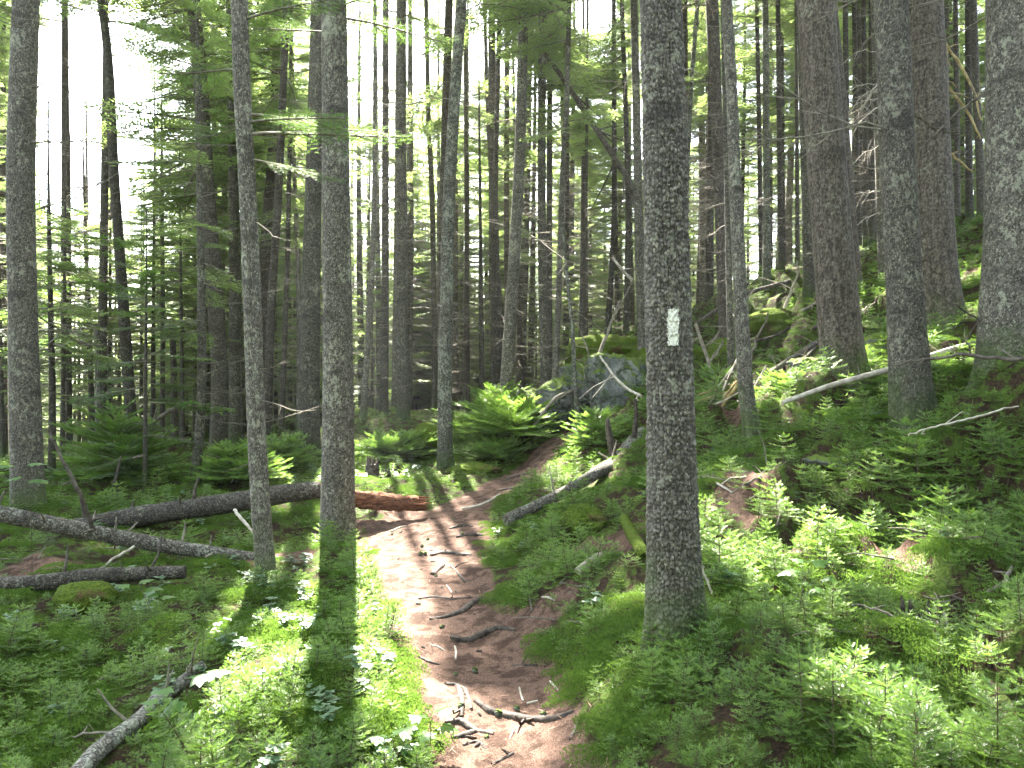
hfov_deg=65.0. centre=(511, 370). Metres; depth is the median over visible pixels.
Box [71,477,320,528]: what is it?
fallen log
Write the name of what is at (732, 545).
spruce seedling
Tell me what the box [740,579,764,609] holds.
spruce seedling
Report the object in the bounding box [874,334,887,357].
spruce seedling
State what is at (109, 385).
young fir
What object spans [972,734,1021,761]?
spruce seedling
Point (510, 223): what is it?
spruce tree
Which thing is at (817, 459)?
boulder
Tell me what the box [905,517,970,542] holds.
spruce seedling
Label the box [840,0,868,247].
spruce tree
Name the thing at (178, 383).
young fir
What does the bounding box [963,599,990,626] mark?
spruce seedling
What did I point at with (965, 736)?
spruce seedling
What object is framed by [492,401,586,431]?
bushy spruce
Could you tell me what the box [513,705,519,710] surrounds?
pebble
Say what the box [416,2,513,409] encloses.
spruce tree
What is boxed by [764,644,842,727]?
spruce seedling
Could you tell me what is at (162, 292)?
spruce tree
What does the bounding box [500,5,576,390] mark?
spruce tree
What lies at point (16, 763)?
spruce seedling
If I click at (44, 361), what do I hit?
young fir
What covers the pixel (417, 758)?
spruce seedling
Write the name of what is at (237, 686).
spruce seedling
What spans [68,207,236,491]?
young fir
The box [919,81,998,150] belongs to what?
fallen branch
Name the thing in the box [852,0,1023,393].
spruce tree
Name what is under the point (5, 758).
spruce seedling
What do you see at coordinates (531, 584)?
spruce seedling
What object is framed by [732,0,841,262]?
spruce tree
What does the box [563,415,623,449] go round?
bushy spruce
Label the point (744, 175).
spruce tree
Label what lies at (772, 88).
spruce tree
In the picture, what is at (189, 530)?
spruce seedling
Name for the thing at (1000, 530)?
spruce seedling
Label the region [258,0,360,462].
spruce tree
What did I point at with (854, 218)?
spruce tree
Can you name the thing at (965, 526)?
spruce seedling
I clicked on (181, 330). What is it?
young fir
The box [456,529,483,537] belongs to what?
tree root
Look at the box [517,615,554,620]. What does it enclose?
stick
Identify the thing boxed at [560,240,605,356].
young fir
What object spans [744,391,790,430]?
spruce seedling
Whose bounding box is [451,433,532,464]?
bushy spruce
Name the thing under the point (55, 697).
spruce seedling
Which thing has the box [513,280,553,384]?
young fir
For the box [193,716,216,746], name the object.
spruce seedling
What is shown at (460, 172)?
spruce tree
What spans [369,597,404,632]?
spruce seedling
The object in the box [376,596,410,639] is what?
spruce seedling
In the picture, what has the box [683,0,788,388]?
spruce tree
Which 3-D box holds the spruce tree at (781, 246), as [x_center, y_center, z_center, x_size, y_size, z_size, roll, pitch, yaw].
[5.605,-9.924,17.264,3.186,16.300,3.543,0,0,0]
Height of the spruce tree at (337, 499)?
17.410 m
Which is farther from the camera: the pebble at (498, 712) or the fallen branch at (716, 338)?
the fallen branch at (716, 338)
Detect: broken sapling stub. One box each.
[900,595,905,615]
[908,600,913,619]
[925,601,931,625]
[937,594,942,627]
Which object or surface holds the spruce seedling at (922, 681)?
on the ground
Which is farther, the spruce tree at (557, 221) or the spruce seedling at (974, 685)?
the spruce tree at (557, 221)
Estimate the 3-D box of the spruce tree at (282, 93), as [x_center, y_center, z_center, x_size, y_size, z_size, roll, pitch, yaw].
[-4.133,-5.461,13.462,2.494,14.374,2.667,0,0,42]
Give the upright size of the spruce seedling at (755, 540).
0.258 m
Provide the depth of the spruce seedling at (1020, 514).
4.35 m
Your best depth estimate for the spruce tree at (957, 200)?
14.96 m
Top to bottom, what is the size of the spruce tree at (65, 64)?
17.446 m
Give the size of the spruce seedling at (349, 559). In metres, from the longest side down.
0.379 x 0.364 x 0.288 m
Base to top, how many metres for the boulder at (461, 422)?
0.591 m
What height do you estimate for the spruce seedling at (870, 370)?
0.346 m
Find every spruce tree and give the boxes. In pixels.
[0,0,10,315]
[0,0,131,450]
[0,0,135,511]
[0,0,189,443]
[0,1,60,454]
[0,4,56,174]
[0,6,10,345]
[0,13,10,29]
[0,13,76,387]
[0,66,8,80]
[0,99,128,475]
[0,134,6,145]
[6,3,55,416]
[6,100,56,399]
[8,90,57,409]
[36,205,60,446]
[44,0,185,430]
[45,25,124,442]
[45,108,136,443]
[76,171,150,419]
[79,0,280,456]
[109,60,205,442]
[112,208,149,413]
[125,54,183,416]
[127,0,265,440]
[128,0,276,483]
[138,0,294,443]
[139,0,425,584]
[150,1,265,389]
[156,60,228,398]
[166,0,304,439]
[166,59,266,329]
[183,0,351,435]
[206,0,364,440]
[213,0,359,433]
[217,193,281,432]
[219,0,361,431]
[219,1,305,398]
[224,0,457,547]
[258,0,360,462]
[260,3,309,430]
[266,2,308,328]
[277,165,321,416]
[277,231,294,392]
[279,33,322,391]
[292,191,355,426]
[294,0,391,376]
[295,42,355,383]
[299,33,371,346]
[347,0,394,414]
[347,0,437,414]
[347,0,453,414]
[348,0,419,420]
[348,65,381,394]
[348,82,354,209]
[350,0,441,412]
[350,65,392,413]
[350,182,366,414]
[351,161,393,407]
[352,161,381,416]
[353,154,391,416]
[354,0,458,420]
[354,171,393,404]
[363,0,443,409]
[370,112,429,389]
[375,0,440,389]
[379,0,472,409]
[382,0,526,470]
[406,0,485,384]
[407,0,482,413]
[412,189,429,408]
[413,63,463,354]
[413,84,440,395]
[416,0,503,409]
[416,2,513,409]
[419,0,488,410]
[420,0,515,408]
[423,0,594,394]
[429,0,538,388]
[435,118,488,395]
[438,0,530,375]
[458,67,503,381]
[459,23,546,374]
[459,35,553,388]
[459,102,483,409]
[459,138,503,380]
[462,60,552,377]
[465,0,556,392]
[465,0,623,382]
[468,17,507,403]
[469,134,488,386]
[477,16,575,383]
[481,24,559,385]
[482,59,537,387]
[492,0,608,385]
[492,0,631,388]
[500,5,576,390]
[519,10,611,351]
[527,228,539,376]
[529,167,556,347]
[530,2,610,348]
[531,3,611,349]
[536,101,597,349]
[546,0,623,341]
[553,1,631,328]
[555,100,622,334]
[569,0,643,325]
[570,0,640,333]
[570,0,697,350]
[572,0,644,335]
[574,159,606,319]
[588,134,634,327]
[589,7,642,313]
[591,0,644,324]
[595,14,643,293]
[607,0,713,308]
[611,33,713,271]
[619,165,643,287]
[624,145,697,286]
[636,0,738,660]
[639,0,792,337]
[682,0,720,270]
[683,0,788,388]
[687,0,785,446]
[688,0,761,297]
[688,0,784,302]
[688,1,752,306]
[688,2,739,304]
[689,8,715,303]
[689,101,714,299]
[690,173,697,304]
[695,38,757,283]
[703,0,791,285]
[714,0,977,436]
[719,0,794,277]
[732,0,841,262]
[733,0,801,269]
[734,0,801,274]
[734,0,801,295]
[738,3,794,268]
[738,69,757,257]
[740,10,801,279]
[744,47,801,266]
[745,167,757,270]
[750,0,842,261]
[750,44,801,263]
[761,7,867,258]
[769,4,851,262]
[772,0,815,301]
[781,2,882,297]
[796,0,880,394]
[798,0,872,241]
[837,0,867,178]
[837,0,959,180]
[838,8,867,191]
[839,0,867,245]
[840,0,867,229]
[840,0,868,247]
[842,0,884,287]
[842,13,953,152]
[848,0,876,250]
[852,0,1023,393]
[908,0,977,337]
[944,0,984,215]
[945,0,984,215]
[945,0,984,217]
[948,0,984,220]
[949,0,985,214]
[949,1,984,213]
[958,0,984,215]
[960,0,984,163]
[961,2,984,193]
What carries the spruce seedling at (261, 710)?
on the ground
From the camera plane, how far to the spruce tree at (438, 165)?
24.12 m
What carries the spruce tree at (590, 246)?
on the ground
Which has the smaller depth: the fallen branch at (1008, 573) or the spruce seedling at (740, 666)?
the spruce seedling at (740, 666)
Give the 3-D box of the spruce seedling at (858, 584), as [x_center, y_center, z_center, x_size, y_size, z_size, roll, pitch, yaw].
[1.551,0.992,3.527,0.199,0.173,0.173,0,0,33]
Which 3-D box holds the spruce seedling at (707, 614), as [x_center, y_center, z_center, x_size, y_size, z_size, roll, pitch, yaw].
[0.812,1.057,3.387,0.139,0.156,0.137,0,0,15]
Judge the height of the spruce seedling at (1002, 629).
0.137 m
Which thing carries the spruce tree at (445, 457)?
on the ground
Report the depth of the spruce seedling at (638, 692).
3.03 m
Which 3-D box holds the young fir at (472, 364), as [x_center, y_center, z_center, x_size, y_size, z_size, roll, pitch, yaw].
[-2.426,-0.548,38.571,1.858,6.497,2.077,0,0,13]
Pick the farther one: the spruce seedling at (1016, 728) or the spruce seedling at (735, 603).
the spruce seedling at (735, 603)
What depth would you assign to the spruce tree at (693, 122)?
23.30 m
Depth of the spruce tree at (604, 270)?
37.66 m
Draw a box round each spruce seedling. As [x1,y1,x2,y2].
[0,603,44,654]
[0,693,29,721]
[0,754,31,767]
[0,755,23,767]
[4,665,43,703]
[22,630,51,655]
[33,678,65,708]
[41,689,71,719]
[46,655,74,681]
[64,645,95,673]
[81,595,112,624]
[94,660,118,689]
[104,481,133,506]
[120,636,166,685]
[143,695,224,767]
[145,468,168,493]
[164,629,211,664]
[166,717,212,758]
[166,734,201,766]
[166,752,193,767]
[174,517,200,543]
[176,730,226,767]
[180,625,219,663]
[192,570,220,600]
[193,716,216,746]
[197,704,236,735]
[198,674,242,717]
[202,754,227,767]
[210,651,249,686]
[212,690,265,744]
[215,689,253,726]
[217,662,242,690]
[221,746,253,767]
[225,667,263,710]
[237,655,288,700]
[250,698,278,730]
[255,660,299,699]
[259,732,307,767]
[265,716,289,742]
[269,658,311,714]
[274,643,299,669]
[277,644,314,685]
[292,724,336,767]
[300,743,342,767]
[303,639,332,670]
[308,520,331,542]
[309,588,341,621]
[322,596,353,620]
[323,739,361,767]
[327,606,368,643]
[327,716,378,767]
[332,613,366,652]
[335,539,373,585]
[335,712,369,744]
[336,675,365,707]
[341,583,368,614]
[345,584,377,617]
[349,702,382,731]
[359,633,379,661]
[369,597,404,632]
[371,746,400,767]
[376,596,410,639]
[404,749,431,767]
[405,740,436,767]
[510,520,543,551]
[518,568,542,600]
[534,536,561,566]
[536,512,565,544]
[548,488,585,514]
[549,529,575,556]
[549,544,586,576]
[576,602,600,633]
[578,536,614,569]
[580,606,608,641]
[589,703,614,733]
[599,672,623,702]
[624,687,656,720]
[631,657,667,704]
[637,645,670,690]
[638,621,660,653]
[642,640,670,674]
[648,627,682,654]
[649,657,706,699]
[652,712,697,762]
[658,636,690,666]
[661,640,713,674]
[663,665,700,709]
[667,650,705,681]
[676,674,704,703]
[678,742,712,767]
[679,702,709,740]
[687,650,720,686]
[690,604,714,628]
[694,658,733,693]
[696,425,731,453]
[697,616,738,662]
[698,493,720,535]
[699,519,720,553]
[699,523,711,555]
[700,514,752,582]
[701,527,729,559]
[705,497,745,540]
[705,601,733,632]
[713,424,743,452]
[713,596,741,612]
[713,755,737,767]
[718,538,742,566]
[722,590,751,616]
[722,656,761,694]
[723,531,753,562]
[723,591,756,620]
[723,689,771,736]
[727,555,763,583]
[728,519,748,545]
[728,555,756,583]
[729,559,763,596]
[729,656,770,701]
[735,732,776,767]
[739,529,777,562]
[739,581,794,619]
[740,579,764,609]
[743,580,776,617]
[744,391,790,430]
[744,573,783,602]
[745,538,786,577]
[754,478,798,516]
[755,545,790,580]
[756,595,775,612]
[757,668,782,696]
[760,628,803,665]
[762,595,802,630]
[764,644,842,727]
[766,706,830,750]
[767,432,797,463]
[769,585,793,603]
[773,710,809,749]
[775,567,826,619]
[775,644,837,681]
[776,660,870,720]
[787,636,818,663]
[791,504,841,545]
[792,653,842,695]
[794,617,832,651]
[802,653,845,692]
[803,577,855,627]
[803,709,870,763]
[805,652,867,697]
[806,639,889,704]
[810,579,848,613]
[813,345,847,375]
[813,588,841,617]
[814,516,853,545]
[826,433,862,475]
[830,578,863,621]
[832,714,872,753]
[833,694,911,767]
[835,660,956,760]
[835,670,857,697]
[838,625,867,655]
[838,674,894,726]
[843,578,883,605]
[843,727,897,767]
[846,498,890,539]
[847,509,894,544]
[853,676,953,757]
[854,448,890,489]
[855,573,876,597]
[856,509,878,535]
[858,360,880,392]
[862,693,903,742]
[863,578,898,611]
[867,723,914,765]
[869,460,914,492]
[870,383,888,401]
[870,755,899,767]
[872,331,886,357]
[873,416,934,459]
[873,677,917,733]
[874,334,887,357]
[876,697,967,767]
[887,435,958,482]
[890,728,943,767]
[891,511,930,547]
[892,482,942,522]
[893,556,927,583]
[893,682,974,760]
[894,687,969,749]
[896,660,934,691]
[897,505,933,538]
[899,721,948,753]
[902,666,943,697]
[904,438,944,472]
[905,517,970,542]
[905,673,925,706]
[910,409,941,436]
[910,479,981,525]
[911,634,953,675]
[913,599,956,639]
[915,488,963,536]
[915,679,953,730]
[916,691,961,724]
[918,502,992,543]
[918,706,1006,767]
[923,477,963,507]
[927,311,952,334]
[932,351,953,363]
[932,739,973,767]
[933,712,1015,764]
[933,729,977,762]
[934,395,965,429]
[934,704,964,749]
[941,671,970,710]
[944,728,1016,767]
[945,402,990,440]
[945,511,992,544]
[946,512,1002,545]
[946,621,981,649]
[946,672,1023,767]
[950,721,1017,767]
[951,621,972,649]
[955,485,979,514]
[955,625,983,649]
[956,705,1006,737]
[958,671,983,705]
[959,607,988,642]
[961,515,1004,551]
[961,620,994,649]
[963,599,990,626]
[966,430,1008,460]
[967,420,1023,459]
[971,419,1021,451]
[971,684,1001,716]
[972,522,1023,564]
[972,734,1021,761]
[976,499,1017,546]
[976,612,1023,643]
[977,528,1017,557]
[979,572,1023,624]
[986,595,1021,628]
[987,721,1023,746]
[988,443,1023,486]
[994,712,1023,765]
[995,531,1023,572]
[996,488,1023,528]
[998,494,1023,533]
[999,666,1023,706]
[1001,542,1023,572]
[1004,521,1023,550]
[1015,517,1023,544]
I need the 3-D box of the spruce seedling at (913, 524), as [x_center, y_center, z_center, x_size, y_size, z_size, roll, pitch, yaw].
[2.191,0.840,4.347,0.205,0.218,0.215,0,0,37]
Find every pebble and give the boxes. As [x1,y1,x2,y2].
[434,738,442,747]
[472,667,477,672]
[494,709,502,716]
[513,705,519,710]
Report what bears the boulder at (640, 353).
on the ground
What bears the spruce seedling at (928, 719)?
on the ground
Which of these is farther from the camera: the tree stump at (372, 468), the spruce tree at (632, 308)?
the spruce tree at (632, 308)
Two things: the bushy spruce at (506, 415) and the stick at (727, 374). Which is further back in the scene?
the bushy spruce at (506, 415)
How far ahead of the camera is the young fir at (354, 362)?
28.45 m
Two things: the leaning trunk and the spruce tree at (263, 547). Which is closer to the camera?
the spruce tree at (263, 547)
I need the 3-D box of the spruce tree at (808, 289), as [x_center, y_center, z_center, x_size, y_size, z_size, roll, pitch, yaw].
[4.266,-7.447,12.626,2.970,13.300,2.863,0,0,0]
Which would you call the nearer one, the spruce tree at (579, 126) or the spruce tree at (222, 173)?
the spruce tree at (222, 173)
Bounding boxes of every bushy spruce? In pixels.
[43,398,208,484]
[171,439,296,485]
[204,434,311,469]
[245,431,321,465]
[354,427,432,459]
[355,429,470,454]
[432,379,564,431]
[432,418,511,450]
[447,392,573,438]
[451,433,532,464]
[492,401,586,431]
[560,403,629,437]
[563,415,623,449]
[694,362,737,399]
[754,366,809,392]
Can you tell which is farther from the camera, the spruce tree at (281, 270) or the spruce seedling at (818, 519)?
the spruce tree at (281, 270)
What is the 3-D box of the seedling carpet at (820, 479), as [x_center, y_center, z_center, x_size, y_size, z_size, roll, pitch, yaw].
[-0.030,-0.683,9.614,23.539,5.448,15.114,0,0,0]
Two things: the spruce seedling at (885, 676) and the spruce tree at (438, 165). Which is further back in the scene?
the spruce tree at (438, 165)
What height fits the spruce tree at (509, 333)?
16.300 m
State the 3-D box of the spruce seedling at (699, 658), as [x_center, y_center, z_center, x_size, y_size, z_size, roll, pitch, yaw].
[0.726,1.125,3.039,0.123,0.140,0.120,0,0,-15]
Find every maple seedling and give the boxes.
[0,463,48,574]
[115,579,175,615]
[140,669,232,725]
[367,726,415,763]
[408,707,458,755]
[777,559,828,592]
[796,576,855,623]
[851,597,878,633]
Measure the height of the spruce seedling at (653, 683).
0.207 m
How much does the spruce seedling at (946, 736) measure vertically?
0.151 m
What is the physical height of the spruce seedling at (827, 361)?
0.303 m
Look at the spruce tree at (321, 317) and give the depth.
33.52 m
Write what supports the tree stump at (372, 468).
on the ground
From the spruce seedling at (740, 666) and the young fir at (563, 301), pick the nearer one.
the spruce seedling at (740, 666)
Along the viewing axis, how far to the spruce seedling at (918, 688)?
2.44 m
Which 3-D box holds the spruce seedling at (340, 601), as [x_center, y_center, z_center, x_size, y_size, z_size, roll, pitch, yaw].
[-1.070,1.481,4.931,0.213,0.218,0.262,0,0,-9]
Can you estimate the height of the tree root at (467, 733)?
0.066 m
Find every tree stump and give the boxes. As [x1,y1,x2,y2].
[365,455,379,476]
[379,468,390,477]
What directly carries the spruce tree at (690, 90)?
on the ground
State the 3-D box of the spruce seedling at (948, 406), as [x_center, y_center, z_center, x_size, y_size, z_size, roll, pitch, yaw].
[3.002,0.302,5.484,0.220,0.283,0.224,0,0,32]
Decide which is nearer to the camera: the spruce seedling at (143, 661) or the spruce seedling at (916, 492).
the spruce seedling at (143, 661)
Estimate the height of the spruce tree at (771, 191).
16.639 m
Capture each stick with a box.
[462,493,500,509]
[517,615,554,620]
[518,687,523,700]
[694,391,726,402]
[698,384,732,395]
[698,475,734,483]
[715,392,737,404]
[717,364,736,386]
[722,361,735,390]
[723,381,736,397]
[754,365,765,392]
[792,628,852,635]
[844,551,894,559]
[855,604,894,617]
[894,525,930,534]
[924,596,957,611]
[934,592,955,625]
[940,592,965,600]
[955,533,994,540]
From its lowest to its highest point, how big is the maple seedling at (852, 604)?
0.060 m
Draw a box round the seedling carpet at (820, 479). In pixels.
[0,213,1023,767]
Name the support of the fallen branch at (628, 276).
attached to the spruce tree at (638, 229)
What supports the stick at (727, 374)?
on the stick at (710, 390)
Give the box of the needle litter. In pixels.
[360,452,766,767]
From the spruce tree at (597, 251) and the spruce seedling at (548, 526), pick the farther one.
the spruce tree at (597, 251)
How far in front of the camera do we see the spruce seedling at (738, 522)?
4.97 m
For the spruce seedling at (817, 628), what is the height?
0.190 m
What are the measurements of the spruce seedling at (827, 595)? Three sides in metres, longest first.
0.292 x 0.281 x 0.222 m
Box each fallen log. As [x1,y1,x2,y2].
[0,491,299,561]
[0,533,186,592]
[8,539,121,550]
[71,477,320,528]
[71,634,206,767]
[355,490,430,511]
[503,399,644,525]
[575,552,602,574]
[619,514,646,559]
[693,279,790,324]
[753,335,817,385]
[768,347,816,387]
[781,328,975,404]
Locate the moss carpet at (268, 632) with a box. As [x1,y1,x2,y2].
[0,218,1023,767]
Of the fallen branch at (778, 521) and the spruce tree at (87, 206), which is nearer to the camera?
the fallen branch at (778, 521)
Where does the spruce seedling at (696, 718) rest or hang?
on the ground
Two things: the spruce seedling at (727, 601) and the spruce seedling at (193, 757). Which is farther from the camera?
the spruce seedling at (727, 601)
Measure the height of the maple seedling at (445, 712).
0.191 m
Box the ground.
[0,215,1023,767]
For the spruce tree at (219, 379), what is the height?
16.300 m
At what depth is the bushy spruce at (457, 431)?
13.09 m
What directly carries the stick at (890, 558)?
on the ground
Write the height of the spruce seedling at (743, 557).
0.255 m
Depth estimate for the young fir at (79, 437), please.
24.61 m
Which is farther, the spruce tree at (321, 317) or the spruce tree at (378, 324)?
the spruce tree at (321, 317)
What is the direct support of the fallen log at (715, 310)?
on the ground
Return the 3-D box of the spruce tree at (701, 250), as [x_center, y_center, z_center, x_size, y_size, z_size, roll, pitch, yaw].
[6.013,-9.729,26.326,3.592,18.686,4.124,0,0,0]
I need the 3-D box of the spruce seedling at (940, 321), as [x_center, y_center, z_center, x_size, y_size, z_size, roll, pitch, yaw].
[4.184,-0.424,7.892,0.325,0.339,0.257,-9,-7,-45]
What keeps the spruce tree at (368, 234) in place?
on the ground
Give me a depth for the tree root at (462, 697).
3.88 m
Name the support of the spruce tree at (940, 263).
on the ground
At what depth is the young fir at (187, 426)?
26.92 m
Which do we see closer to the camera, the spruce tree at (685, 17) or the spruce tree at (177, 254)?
the spruce tree at (685, 17)
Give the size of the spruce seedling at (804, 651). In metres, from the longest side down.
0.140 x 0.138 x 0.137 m
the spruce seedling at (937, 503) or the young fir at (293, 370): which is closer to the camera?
the spruce seedling at (937, 503)
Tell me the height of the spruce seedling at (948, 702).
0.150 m
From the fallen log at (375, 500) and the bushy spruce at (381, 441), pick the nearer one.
the fallen log at (375, 500)
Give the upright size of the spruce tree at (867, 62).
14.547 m
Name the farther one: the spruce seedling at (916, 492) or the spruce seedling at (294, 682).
the spruce seedling at (916, 492)
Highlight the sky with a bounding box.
[6,0,983,382]
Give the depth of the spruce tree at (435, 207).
32.85 m
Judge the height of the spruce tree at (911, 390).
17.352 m
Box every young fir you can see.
[0,81,143,458]
[0,87,71,457]
[2,92,137,410]
[8,322,72,441]
[39,258,122,441]
[39,319,59,439]
[40,195,158,430]
[40,235,94,443]
[42,325,60,443]
[43,322,77,445]
[46,321,123,440]
[56,201,167,439]
[58,219,179,432]
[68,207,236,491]
[83,282,159,419]
[93,71,206,442]
[107,167,188,433]
[127,120,239,444]
[135,279,192,436]
[135,333,168,434]
[136,229,210,437]
[143,303,191,423]
[147,282,192,428]
[148,307,191,436]
[157,170,228,437]
[165,170,243,431]
[169,208,228,435]
[194,188,292,407]
[215,145,301,431]
[225,153,296,420]
[242,165,374,426]
[242,260,321,432]
[244,341,296,431]
[272,321,321,410]
[273,297,293,420]
[278,246,356,405]
[320,256,375,402]
[352,235,413,416]
[357,218,431,409]
[388,326,419,394]
[458,230,478,405]
[458,292,478,409]
[460,326,489,402]
[470,299,515,390]
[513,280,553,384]
[523,221,588,365]
[534,222,603,368]
[538,259,593,356]
[553,202,622,359]
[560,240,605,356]
[951,125,975,208]
[951,141,975,211]
[952,38,984,212]
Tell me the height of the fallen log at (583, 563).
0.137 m
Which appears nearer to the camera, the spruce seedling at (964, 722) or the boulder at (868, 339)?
the spruce seedling at (964, 722)
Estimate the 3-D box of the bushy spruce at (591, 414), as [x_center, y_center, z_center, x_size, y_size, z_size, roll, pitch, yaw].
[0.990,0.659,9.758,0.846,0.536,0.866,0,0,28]
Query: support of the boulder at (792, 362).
on the ground
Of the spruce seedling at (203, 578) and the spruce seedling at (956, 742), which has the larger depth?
the spruce seedling at (203, 578)
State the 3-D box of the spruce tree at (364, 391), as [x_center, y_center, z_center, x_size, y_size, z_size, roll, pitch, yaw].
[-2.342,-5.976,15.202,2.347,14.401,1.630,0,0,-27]
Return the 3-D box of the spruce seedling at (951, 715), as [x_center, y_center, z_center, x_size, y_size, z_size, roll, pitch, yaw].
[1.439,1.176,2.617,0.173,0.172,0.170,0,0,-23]
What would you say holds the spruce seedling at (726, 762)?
on the ground
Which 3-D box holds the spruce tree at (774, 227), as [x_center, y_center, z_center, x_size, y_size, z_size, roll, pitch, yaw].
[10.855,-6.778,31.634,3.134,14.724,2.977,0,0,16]
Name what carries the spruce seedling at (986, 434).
on the ground
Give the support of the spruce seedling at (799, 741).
on the ground
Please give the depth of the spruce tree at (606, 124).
21.31 m
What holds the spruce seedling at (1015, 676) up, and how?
on the ground
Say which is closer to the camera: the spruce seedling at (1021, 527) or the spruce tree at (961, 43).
the spruce seedling at (1021, 527)
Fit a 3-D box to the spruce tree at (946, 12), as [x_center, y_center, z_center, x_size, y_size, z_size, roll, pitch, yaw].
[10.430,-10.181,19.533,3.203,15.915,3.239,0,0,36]
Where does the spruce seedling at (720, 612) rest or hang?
on the ground
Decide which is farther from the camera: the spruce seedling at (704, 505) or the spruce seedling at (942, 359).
the spruce seedling at (942, 359)
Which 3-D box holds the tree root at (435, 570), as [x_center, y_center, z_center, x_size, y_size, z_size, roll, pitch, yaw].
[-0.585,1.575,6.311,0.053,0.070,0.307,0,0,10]
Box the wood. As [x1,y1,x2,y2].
[35,66,801,446]
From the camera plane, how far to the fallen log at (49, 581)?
5.72 m
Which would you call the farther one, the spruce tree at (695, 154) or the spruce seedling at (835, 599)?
the spruce tree at (695, 154)
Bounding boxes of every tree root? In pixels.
[418,594,472,599]
[419,656,439,664]
[429,597,491,619]
[430,549,471,555]
[430,564,444,574]
[444,682,473,716]
[445,717,493,734]
[449,523,473,528]
[450,562,466,582]
[450,625,515,642]
[451,728,476,739]
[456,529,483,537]
[460,685,472,709]
[462,740,486,748]
[473,698,573,724]
[491,748,514,764]
[498,486,533,490]
[501,472,531,481]
[511,654,537,665]
[569,720,580,739]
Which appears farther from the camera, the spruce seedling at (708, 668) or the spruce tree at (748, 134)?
the spruce tree at (748, 134)
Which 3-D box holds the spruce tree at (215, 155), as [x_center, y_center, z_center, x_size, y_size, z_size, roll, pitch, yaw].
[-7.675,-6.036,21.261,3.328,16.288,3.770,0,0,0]
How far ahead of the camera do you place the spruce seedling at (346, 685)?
3.52 m
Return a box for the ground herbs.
[2,336,983,767]
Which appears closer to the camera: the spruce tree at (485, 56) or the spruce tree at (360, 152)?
the spruce tree at (485, 56)
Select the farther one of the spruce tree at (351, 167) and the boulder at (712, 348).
the spruce tree at (351, 167)
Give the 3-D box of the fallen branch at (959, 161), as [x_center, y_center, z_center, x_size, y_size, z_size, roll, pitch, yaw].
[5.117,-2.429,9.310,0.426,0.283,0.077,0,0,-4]
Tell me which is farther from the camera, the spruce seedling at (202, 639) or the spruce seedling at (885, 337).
the spruce seedling at (885, 337)
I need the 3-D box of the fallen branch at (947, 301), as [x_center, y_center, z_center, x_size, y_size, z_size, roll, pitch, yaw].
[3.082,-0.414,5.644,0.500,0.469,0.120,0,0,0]
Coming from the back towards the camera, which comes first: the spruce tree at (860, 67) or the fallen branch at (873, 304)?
the spruce tree at (860, 67)
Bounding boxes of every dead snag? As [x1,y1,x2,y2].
[81,324,120,445]
[149,319,196,445]
[532,222,592,427]
[561,156,609,337]
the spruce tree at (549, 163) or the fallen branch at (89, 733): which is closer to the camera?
the fallen branch at (89, 733)
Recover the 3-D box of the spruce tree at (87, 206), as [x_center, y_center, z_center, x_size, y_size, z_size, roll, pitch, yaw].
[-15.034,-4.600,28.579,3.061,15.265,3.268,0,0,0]
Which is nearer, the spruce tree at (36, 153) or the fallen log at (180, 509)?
the fallen log at (180, 509)
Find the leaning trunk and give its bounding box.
[532,35,644,261]
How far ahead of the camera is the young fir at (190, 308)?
26.90 m
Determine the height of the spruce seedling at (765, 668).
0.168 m
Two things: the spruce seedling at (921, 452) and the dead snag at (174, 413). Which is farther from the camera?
the dead snag at (174, 413)
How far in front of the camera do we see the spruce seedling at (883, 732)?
2.36 m
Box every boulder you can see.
[408,422,437,449]
[446,461,502,476]
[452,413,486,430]
[513,389,559,432]
[537,376,573,426]
[558,351,610,376]
[561,362,589,425]
[564,333,636,363]
[581,352,646,417]
[624,347,645,363]
[693,338,754,361]
[734,307,791,340]
[786,357,818,380]
[802,454,846,467]
[864,331,886,358]
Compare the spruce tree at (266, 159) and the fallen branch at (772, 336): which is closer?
the fallen branch at (772, 336)
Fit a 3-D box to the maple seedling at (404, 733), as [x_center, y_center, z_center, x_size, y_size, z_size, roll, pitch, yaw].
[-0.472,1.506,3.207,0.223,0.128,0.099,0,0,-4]
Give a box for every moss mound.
[51,581,119,614]
[559,503,606,536]
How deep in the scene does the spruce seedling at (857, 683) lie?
2.58 m
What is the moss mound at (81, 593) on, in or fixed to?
on the ground
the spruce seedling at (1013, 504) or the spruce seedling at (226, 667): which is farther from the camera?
the spruce seedling at (1013, 504)
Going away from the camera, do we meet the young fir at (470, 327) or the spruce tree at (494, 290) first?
the spruce tree at (494, 290)
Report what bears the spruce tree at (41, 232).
on the ground
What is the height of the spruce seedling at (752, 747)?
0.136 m
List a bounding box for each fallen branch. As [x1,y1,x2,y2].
[48,430,120,531]
[63,724,108,738]
[100,545,134,567]
[104,456,121,502]
[139,400,183,431]
[233,509,252,533]
[532,265,640,428]
[579,355,641,400]
[612,257,633,281]
[692,323,717,394]
[693,324,734,359]
[697,469,746,492]
[701,566,712,593]
[705,340,723,366]
[711,288,755,340]
[713,371,734,394]
[721,376,736,407]
[729,431,792,493]
[744,512,817,532]
[750,326,789,341]
[751,312,768,363]
[781,269,799,309]
[801,301,815,312]
[865,295,879,311]
[885,334,1023,366]
[908,406,1018,435]
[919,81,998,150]
[919,277,981,340]
[946,42,984,120]
[948,74,980,138]
[951,151,972,172]
[987,565,1012,592]
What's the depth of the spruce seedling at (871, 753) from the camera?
2.31 m
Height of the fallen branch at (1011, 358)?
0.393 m

